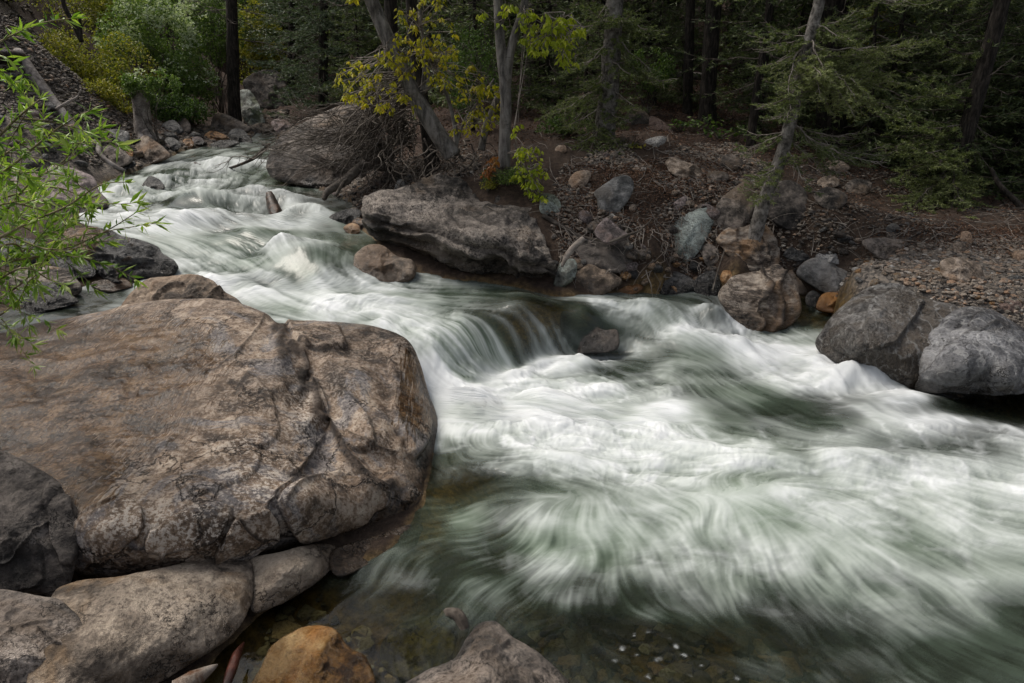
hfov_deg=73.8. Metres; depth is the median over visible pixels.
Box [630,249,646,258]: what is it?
cobble
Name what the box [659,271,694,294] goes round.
boulder
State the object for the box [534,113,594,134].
shrub
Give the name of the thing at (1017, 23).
fir tree
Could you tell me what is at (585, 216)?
cobble
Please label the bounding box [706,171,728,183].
stone
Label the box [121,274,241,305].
boulder
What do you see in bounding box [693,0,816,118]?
young fir
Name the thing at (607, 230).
boulder
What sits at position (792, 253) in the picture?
boulder
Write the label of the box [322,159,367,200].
root
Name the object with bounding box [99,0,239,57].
shrub
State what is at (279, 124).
stone
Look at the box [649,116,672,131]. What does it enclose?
boulder
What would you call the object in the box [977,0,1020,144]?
young fir
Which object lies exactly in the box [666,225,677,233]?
cobble
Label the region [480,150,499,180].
shrub
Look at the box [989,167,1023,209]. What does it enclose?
branch
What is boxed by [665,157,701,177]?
boulder
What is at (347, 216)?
stone
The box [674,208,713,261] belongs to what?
boulder
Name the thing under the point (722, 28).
young fir
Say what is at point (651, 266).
cobble
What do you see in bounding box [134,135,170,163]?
boulder
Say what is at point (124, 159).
boulder
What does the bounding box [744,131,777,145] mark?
plant
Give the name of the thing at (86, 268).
boulder
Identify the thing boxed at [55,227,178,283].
boulder
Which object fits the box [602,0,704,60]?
young fir
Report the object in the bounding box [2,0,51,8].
shrub
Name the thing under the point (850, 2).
young fir
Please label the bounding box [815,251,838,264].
stone
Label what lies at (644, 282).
cobble
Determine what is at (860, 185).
boulder
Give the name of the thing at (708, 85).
fir tree
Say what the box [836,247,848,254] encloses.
cobble
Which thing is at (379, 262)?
boulder
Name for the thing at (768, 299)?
boulder
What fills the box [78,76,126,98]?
shrub
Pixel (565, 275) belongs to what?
boulder
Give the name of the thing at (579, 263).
cobble
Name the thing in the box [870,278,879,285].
cobble
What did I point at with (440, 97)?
young fir
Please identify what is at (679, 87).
young fir
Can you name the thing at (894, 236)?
cobble
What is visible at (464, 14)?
young fir
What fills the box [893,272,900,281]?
cobble
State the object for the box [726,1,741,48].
fir tree
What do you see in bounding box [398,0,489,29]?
fir tree
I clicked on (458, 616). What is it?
root
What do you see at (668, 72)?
shrub
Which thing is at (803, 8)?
young fir
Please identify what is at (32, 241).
boulder
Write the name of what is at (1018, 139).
young fir
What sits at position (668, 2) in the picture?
fir tree
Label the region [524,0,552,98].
fir tree
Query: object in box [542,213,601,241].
root
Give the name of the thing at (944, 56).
young fir
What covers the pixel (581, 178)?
boulder
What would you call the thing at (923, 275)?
cobble
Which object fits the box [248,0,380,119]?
spruce tree
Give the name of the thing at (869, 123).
fir tree
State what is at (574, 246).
root
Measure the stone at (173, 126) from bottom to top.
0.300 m
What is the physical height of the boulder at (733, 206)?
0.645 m
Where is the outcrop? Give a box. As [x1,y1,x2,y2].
[243,69,289,109]
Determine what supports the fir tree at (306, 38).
on the ground
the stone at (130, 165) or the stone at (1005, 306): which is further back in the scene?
the stone at (130, 165)
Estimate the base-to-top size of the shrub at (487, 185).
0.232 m
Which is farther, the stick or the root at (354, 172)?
the root at (354, 172)
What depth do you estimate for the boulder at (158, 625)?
3.16 m
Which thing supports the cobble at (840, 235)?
on the ground
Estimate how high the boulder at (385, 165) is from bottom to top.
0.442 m
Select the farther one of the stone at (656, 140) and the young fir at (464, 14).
the young fir at (464, 14)
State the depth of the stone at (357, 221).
9.12 m
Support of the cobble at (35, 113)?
on the ground
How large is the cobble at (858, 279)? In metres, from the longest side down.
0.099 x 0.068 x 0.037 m
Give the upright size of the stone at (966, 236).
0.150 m
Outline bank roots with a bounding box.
[561,207,720,284]
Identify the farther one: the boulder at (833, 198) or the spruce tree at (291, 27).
the spruce tree at (291, 27)
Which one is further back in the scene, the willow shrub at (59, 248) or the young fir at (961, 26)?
the young fir at (961, 26)
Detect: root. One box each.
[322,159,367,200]
[437,607,468,658]
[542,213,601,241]
[561,236,585,266]
[609,220,650,242]
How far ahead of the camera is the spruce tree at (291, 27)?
21.32 m
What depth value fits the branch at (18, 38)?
12.39 m
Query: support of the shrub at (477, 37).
on the ground
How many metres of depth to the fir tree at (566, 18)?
15.16 m
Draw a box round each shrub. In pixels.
[0,6,173,378]
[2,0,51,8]
[33,24,161,92]
[34,0,96,25]
[60,0,86,41]
[66,0,155,33]
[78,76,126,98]
[85,69,154,102]
[92,0,204,112]
[96,92,132,114]
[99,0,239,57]
[118,68,182,143]
[150,92,220,124]
[153,43,223,124]
[162,0,254,113]
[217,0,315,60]
[223,0,286,84]
[436,1,499,129]
[473,175,499,192]
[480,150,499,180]
[481,165,528,185]
[507,137,549,203]
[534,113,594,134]
[611,132,647,148]
[623,47,676,114]
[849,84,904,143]
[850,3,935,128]
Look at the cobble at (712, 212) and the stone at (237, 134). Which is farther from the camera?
the stone at (237, 134)
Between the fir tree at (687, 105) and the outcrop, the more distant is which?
the outcrop
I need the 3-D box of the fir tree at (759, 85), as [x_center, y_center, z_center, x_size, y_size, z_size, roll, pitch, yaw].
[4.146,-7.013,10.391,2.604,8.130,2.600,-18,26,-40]
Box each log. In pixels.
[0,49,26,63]
[13,48,87,139]
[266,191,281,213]
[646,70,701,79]
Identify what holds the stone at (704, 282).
on the ground
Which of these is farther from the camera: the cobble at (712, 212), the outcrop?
the outcrop
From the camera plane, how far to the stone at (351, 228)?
8.93 m
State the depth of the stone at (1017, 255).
7.66 m
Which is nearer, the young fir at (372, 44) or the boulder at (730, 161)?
the boulder at (730, 161)
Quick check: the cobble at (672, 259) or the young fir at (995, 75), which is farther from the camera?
the young fir at (995, 75)
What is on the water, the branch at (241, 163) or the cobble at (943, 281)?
the branch at (241, 163)
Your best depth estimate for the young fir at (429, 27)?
14.43 m
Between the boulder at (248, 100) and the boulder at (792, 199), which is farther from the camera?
the boulder at (248, 100)
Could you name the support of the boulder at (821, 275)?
on the ground
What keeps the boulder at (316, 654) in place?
on the ground
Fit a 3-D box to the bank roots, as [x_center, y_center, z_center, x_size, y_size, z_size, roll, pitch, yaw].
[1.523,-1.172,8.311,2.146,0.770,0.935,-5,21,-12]
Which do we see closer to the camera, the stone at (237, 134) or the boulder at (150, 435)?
the boulder at (150, 435)
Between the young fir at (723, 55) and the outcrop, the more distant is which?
the outcrop
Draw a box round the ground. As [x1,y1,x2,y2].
[0,0,1023,682]
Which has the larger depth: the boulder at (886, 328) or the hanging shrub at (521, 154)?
the hanging shrub at (521, 154)
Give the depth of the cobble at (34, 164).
10.51 m
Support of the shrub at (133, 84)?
on the ground
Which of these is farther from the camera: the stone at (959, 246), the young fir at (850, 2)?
the young fir at (850, 2)
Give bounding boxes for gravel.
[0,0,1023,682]
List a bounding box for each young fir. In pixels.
[318,0,388,102]
[327,0,411,95]
[362,0,498,114]
[407,0,571,124]
[425,0,518,89]
[482,0,554,69]
[491,0,590,113]
[520,0,640,127]
[552,0,651,90]
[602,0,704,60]
[618,0,698,111]
[649,0,720,106]
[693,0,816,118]
[713,0,825,139]
[720,0,775,48]
[729,0,874,133]
[792,1,880,108]
[793,0,977,164]
[848,0,948,134]
[848,0,997,179]
[849,0,1014,167]
[874,0,1023,200]
[940,1,1023,168]
[942,0,1023,195]
[943,0,1012,137]
[972,51,1023,198]
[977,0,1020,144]
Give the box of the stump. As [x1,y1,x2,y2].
[131,91,163,140]
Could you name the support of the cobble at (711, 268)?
on the ground
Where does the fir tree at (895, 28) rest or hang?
on the ground
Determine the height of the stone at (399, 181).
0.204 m
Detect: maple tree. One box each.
[332,0,486,160]
[476,0,586,169]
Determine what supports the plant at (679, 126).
on the ground
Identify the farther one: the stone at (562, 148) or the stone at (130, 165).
the stone at (130, 165)
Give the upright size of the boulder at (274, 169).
0.938 m
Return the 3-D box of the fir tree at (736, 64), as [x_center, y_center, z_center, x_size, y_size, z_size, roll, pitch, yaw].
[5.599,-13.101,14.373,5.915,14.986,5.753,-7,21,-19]
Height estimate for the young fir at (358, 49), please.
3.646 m
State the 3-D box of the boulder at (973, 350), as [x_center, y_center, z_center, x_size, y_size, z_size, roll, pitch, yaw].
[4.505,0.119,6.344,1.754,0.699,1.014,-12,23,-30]
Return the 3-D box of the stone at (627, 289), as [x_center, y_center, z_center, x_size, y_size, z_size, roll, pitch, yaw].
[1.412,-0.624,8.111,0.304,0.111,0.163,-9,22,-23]
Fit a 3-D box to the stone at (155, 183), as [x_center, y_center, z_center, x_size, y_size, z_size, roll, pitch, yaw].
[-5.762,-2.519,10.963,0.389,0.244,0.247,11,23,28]
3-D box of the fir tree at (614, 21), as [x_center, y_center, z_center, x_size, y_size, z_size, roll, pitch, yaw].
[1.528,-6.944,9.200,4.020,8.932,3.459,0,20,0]
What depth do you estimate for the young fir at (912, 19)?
12.26 m
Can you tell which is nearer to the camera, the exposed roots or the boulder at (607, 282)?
the boulder at (607, 282)
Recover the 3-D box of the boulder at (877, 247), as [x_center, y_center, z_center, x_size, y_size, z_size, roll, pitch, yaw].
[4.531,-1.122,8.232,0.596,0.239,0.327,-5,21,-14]
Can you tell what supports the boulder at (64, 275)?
on the ground
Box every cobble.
[20,109,40,120]
[25,161,39,167]
[35,142,56,152]
[38,154,48,162]
[45,102,56,109]
[74,160,88,167]
[133,150,143,157]
[164,132,178,140]
[190,131,201,137]
[574,258,584,268]
[578,210,591,223]
[585,195,593,199]
[586,220,599,231]
[617,224,626,229]
[618,262,637,273]
[620,272,630,279]
[624,243,633,249]
[625,251,639,259]
[628,204,636,211]
[628,271,637,278]
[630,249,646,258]
[640,248,650,254]
[641,279,648,285]
[647,263,655,269]
[653,264,663,272]
[665,267,671,271]
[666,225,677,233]
[667,256,674,262]
[671,190,677,195]
[686,200,694,206]
[689,261,699,271]
[701,204,720,219]
[703,266,716,271]
[710,233,717,239]
[832,232,846,237]
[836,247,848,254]
[837,236,850,242]
[854,277,862,282]
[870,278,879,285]
[887,233,896,238]
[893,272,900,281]
[917,272,927,277]
[940,279,946,284]
[1008,275,1021,280]
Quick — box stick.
[223,642,244,682]
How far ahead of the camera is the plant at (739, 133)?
12.08 m
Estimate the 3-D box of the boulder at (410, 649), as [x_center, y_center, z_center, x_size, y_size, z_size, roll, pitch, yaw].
[-0.501,1.648,3.663,0.420,0.208,0.333,0,20,0]
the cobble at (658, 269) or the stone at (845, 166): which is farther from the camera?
the stone at (845, 166)
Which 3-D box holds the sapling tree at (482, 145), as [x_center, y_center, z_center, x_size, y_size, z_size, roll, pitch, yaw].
[-0.296,-3.101,9.524,0.390,0.869,0.517,0,20,0]
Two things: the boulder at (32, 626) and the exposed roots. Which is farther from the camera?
the exposed roots
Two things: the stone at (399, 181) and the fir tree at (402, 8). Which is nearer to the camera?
the stone at (399, 181)
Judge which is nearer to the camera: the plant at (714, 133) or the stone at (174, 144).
the plant at (714, 133)
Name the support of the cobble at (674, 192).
on the ground
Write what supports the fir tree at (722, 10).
on the ground
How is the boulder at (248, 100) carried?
on the ground
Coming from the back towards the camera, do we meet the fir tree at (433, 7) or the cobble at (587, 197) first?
the fir tree at (433, 7)
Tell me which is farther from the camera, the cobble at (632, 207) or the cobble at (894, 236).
the cobble at (632, 207)
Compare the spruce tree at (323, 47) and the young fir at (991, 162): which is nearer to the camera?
the young fir at (991, 162)
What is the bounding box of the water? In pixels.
[66,133,1023,682]
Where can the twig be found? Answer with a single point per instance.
(718, 270)
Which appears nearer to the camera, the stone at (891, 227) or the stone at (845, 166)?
the stone at (891, 227)
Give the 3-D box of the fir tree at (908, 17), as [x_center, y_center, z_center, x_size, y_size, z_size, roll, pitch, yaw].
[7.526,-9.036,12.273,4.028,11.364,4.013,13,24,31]
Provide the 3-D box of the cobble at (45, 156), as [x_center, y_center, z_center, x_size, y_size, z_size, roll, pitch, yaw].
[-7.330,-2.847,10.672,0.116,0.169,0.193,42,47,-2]
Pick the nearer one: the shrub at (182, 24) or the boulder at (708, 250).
the boulder at (708, 250)
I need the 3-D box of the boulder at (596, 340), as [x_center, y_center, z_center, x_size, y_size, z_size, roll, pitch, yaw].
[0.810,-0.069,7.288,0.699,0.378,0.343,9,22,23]
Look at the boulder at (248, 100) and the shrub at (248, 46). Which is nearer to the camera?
the boulder at (248, 100)
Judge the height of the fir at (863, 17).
3.206 m
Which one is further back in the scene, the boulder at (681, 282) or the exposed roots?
the exposed roots
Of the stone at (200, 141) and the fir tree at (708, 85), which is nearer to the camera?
the fir tree at (708, 85)
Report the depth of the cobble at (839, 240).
8.50 m
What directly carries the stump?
on the ground
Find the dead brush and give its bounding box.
[200,70,433,198]
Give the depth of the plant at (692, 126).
11.97 m
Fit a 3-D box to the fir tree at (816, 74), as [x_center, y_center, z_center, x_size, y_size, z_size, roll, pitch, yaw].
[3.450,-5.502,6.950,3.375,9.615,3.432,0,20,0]
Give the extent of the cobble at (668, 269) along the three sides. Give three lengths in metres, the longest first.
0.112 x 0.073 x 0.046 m
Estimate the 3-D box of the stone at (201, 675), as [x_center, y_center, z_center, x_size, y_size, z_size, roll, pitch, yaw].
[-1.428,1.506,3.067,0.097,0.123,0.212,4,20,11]
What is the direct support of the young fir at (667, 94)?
on the ground
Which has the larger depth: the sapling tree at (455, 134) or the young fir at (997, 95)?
the young fir at (997, 95)
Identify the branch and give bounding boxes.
[8,35,56,46]
[229,143,270,168]
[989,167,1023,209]
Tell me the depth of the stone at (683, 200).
8.84 m
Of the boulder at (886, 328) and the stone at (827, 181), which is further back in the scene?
the stone at (827, 181)
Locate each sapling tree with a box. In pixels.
[434,62,499,155]
[478,87,499,150]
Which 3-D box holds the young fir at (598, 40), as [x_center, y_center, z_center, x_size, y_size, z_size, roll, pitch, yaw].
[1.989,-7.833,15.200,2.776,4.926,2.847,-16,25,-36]
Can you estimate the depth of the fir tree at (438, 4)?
21.91 m
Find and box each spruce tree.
[238,0,340,107]
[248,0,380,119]
[406,0,439,177]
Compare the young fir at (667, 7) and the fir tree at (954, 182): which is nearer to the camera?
the fir tree at (954, 182)
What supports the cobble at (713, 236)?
on the ground
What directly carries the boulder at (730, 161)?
on the ground
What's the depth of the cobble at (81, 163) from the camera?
11.09 m
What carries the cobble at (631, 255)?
on the ground
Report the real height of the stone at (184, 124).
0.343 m
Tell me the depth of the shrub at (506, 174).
8.85 m
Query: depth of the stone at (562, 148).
9.85 m
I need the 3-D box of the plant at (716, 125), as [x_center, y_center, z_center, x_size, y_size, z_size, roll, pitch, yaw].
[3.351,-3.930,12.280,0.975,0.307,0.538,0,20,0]
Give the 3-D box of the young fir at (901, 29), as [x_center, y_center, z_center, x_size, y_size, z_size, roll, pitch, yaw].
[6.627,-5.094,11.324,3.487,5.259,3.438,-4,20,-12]
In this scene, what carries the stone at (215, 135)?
on the ground
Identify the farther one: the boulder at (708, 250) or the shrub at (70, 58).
the shrub at (70, 58)
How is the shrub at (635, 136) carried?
on the ground
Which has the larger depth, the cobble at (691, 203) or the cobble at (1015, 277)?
the cobble at (691, 203)
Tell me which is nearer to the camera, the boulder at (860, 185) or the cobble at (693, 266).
the cobble at (693, 266)
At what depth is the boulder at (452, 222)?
7.98 m
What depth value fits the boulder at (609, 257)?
8.14 m
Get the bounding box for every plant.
[668,119,698,130]
[681,115,714,132]
[690,114,723,129]
[697,127,744,138]
[722,125,746,141]
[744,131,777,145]
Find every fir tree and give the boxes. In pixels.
[162,0,326,121]
[239,0,401,68]
[320,0,504,145]
[379,0,453,49]
[383,0,520,64]
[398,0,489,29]
[509,0,624,29]
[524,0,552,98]
[534,0,678,153]
[553,0,572,88]
[628,0,651,53]
[663,0,729,9]
[668,0,760,91]
[671,0,817,148]
[681,0,939,43]
[682,0,727,115]
[697,0,721,125]
[712,0,936,241]
[723,0,868,150]
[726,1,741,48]
[791,0,971,65]
[794,0,953,166]
[800,0,985,133]
[872,0,1015,218]
[882,0,1023,169]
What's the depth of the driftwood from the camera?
12.12 m
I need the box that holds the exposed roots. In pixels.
[367,135,496,189]
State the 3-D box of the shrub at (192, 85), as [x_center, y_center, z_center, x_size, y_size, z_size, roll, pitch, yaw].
[-8.005,-6.251,16.736,1.575,2.109,1.665,-17,26,-39]
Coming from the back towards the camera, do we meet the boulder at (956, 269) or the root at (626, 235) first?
the root at (626, 235)
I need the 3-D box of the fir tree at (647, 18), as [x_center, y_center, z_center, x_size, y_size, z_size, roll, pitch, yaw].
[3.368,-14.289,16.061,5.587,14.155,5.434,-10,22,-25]
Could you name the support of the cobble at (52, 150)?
on the ground
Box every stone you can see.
[91,278,132,291]
[108,129,129,141]
[122,161,135,169]
[142,176,164,189]
[161,120,183,133]
[165,137,180,150]
[172,664,217,682]
[178,118,190,132]
[183,138,193,147]
[192,136,204,144]
[204,131,226,140]
[209,140,239,147]
[227,128,252,142]
[250,123,273,132]
[271,118,291,132]
[329,208,361,223]
[343,223,360,233]
[352,218,363,229]
[394,179,405,189]
[555,145,566,152]
[619,284,642,293]
[645,136,666,146]
[672,196,686,209]
[694,271,720,295]
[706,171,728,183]
[720,270,731,283]
[788,270,807,295]
[805,291,820,307]
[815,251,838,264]
[817,176,839,187]
[824,160,850,172]
[886,223,899,233]
[953,242,965,251]
[960,231,971,244]
[998,300,1022,312]
[1012,250,1023,260]
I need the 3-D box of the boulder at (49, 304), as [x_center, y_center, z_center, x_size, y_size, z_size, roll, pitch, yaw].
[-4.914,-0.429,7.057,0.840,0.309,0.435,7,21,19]
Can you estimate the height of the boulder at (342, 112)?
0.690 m
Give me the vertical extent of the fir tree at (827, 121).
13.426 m
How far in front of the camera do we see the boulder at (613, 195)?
8.57 m
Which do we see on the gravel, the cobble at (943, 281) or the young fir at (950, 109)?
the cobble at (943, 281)
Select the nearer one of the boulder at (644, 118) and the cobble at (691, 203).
the cobble at (691, 203)
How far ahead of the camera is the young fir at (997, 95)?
12.08 m
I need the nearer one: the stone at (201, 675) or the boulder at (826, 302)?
the stone at (201, 675)
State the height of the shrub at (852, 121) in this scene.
1.300 m
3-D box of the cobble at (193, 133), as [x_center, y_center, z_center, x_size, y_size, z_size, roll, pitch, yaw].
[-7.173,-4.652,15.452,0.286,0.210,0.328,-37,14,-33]
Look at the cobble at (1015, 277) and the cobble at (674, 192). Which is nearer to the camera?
the cobble at (1015, 277)
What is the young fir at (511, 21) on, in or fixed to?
on the ground
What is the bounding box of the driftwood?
[83,139,125,171]
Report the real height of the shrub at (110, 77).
0.920 m
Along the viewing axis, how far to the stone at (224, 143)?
15.24 m
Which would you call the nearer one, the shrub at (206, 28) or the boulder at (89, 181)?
the boulder at (89, 181)
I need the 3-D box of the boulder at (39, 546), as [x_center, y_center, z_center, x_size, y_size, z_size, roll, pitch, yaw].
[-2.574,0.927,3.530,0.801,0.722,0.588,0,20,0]
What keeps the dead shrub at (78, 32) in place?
on the ground
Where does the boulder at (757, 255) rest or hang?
on the ground
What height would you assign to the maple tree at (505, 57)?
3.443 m
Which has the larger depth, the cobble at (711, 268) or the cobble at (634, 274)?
the cobble at (711, 268)
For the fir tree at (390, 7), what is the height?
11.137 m
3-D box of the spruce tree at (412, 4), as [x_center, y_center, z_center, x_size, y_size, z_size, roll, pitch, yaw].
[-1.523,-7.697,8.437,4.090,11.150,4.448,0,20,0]
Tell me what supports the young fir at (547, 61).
on the ground
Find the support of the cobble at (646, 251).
on the ground
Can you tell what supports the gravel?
on the ground
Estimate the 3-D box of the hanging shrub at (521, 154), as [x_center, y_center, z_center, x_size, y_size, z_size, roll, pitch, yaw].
[0.202,-2.067,8.519,0.543,0.932,0.784,0,20,0]
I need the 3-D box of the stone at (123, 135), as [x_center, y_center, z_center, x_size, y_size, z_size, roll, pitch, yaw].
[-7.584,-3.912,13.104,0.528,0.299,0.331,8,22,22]
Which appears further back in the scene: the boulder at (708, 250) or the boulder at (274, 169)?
the boulder at (274, 169)
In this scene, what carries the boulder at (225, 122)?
on the ground
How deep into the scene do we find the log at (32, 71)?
12.01 m
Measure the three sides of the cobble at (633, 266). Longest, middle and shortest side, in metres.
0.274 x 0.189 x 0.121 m
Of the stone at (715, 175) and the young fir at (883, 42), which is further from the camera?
the young fir at (883, 42)
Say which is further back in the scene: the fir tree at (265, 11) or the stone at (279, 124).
the fir tree at (265, 11)
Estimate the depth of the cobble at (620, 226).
8.30 m
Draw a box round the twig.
[712,248,725,290]
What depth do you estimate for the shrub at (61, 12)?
16.91 m
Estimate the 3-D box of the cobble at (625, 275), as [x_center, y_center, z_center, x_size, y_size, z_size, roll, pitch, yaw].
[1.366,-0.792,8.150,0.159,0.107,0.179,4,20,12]
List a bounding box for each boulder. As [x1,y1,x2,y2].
[0,238,47,267]
[0,298,437,579]
[0,450,78,596]
[0,589,81,682]
[5,265,81,295]
[5,282,78,315]
[11,165,109,212]
[27,559,253,682]
[49,251,96,278]
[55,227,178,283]
[102,146,133,166]
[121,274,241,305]
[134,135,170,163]
[210,112,251,131]
[240,89,264,124]
[249,543,335,612]
[250,625,376,682]
[266,127,384,187]
[286,103,369,132]
[329,523,422,576]
[353,244,415,282]
[361,173,555,278]
[372,141,394,171]
[379,615,457,680]
[406,621,569,682]
[539,193,560,214]
[554,258,576,286]
[560,311,618,353]
[568,170,590,187]
[573,237,632,273]
[576,264,621,294]
[594,175,633,213]
[594,217,629,244]
[620,109,649,124]
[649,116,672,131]
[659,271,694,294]
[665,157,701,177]
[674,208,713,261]
[702,244,718,266]
[715,180,755,228]
[716,224,779,271]
[718,264,801,332]
[719,154,742,170]
[768,180,807,229]
[783,247,809,261]
[796,257,846,292]
[814,187,847,208]
[815,283,957,388]
[816,292,837,312]
[845,178,871,194]
[862,237,907,259]
[915,306,1023,395]
[939,257,982,281]
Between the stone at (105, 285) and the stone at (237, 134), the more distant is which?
the stone at (237, 134)
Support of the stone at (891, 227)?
on the ground
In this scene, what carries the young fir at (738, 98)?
on the ground
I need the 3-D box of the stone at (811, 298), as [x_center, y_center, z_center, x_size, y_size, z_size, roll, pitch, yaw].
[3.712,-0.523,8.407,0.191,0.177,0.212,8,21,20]
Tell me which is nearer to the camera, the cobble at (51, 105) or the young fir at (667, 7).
the cobble at (51, 105)
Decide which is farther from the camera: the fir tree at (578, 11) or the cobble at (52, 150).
the fir tree at (578, 11)
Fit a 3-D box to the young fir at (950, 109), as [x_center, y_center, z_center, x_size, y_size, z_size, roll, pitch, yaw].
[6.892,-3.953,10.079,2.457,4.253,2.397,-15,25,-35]
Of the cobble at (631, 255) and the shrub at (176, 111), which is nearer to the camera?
the cobble at (631, 255)
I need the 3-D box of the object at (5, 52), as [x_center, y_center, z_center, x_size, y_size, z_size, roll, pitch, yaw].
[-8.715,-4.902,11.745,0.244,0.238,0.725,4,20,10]
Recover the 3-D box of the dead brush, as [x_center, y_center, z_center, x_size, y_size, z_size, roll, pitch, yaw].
[-3.246,-3.023,10.266,4.393,2.027,2.119,3,20,9]
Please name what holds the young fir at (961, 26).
on the ground
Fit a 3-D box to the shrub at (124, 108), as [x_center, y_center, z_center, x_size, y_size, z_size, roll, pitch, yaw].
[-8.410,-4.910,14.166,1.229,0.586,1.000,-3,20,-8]
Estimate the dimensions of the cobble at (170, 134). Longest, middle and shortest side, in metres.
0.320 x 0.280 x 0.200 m
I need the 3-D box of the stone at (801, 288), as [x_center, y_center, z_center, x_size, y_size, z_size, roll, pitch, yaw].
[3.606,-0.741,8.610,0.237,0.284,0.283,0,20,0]
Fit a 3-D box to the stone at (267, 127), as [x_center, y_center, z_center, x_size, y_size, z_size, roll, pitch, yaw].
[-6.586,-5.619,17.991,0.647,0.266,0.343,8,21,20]
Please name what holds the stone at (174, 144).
on the ground
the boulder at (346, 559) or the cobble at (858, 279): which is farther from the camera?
the cobble at (858, 279)
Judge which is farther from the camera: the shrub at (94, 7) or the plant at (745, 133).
the shrub at (94, 7)
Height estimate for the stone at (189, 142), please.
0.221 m
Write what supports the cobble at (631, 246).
on the ground
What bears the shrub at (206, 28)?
on the ground
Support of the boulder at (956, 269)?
on the ground
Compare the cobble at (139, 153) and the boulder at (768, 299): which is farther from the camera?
the cobble at (139, 153)
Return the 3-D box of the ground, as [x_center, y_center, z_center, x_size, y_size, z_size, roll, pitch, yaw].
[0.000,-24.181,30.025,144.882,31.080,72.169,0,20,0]
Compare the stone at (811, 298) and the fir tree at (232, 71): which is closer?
the stone at (811, 298)
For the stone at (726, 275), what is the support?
on the ground
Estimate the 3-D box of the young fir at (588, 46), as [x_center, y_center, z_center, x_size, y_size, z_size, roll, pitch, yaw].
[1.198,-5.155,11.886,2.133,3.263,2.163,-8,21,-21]
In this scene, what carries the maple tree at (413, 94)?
on the exposed roots
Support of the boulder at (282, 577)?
on the ground
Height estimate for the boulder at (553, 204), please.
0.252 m
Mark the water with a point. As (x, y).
(692, 455)

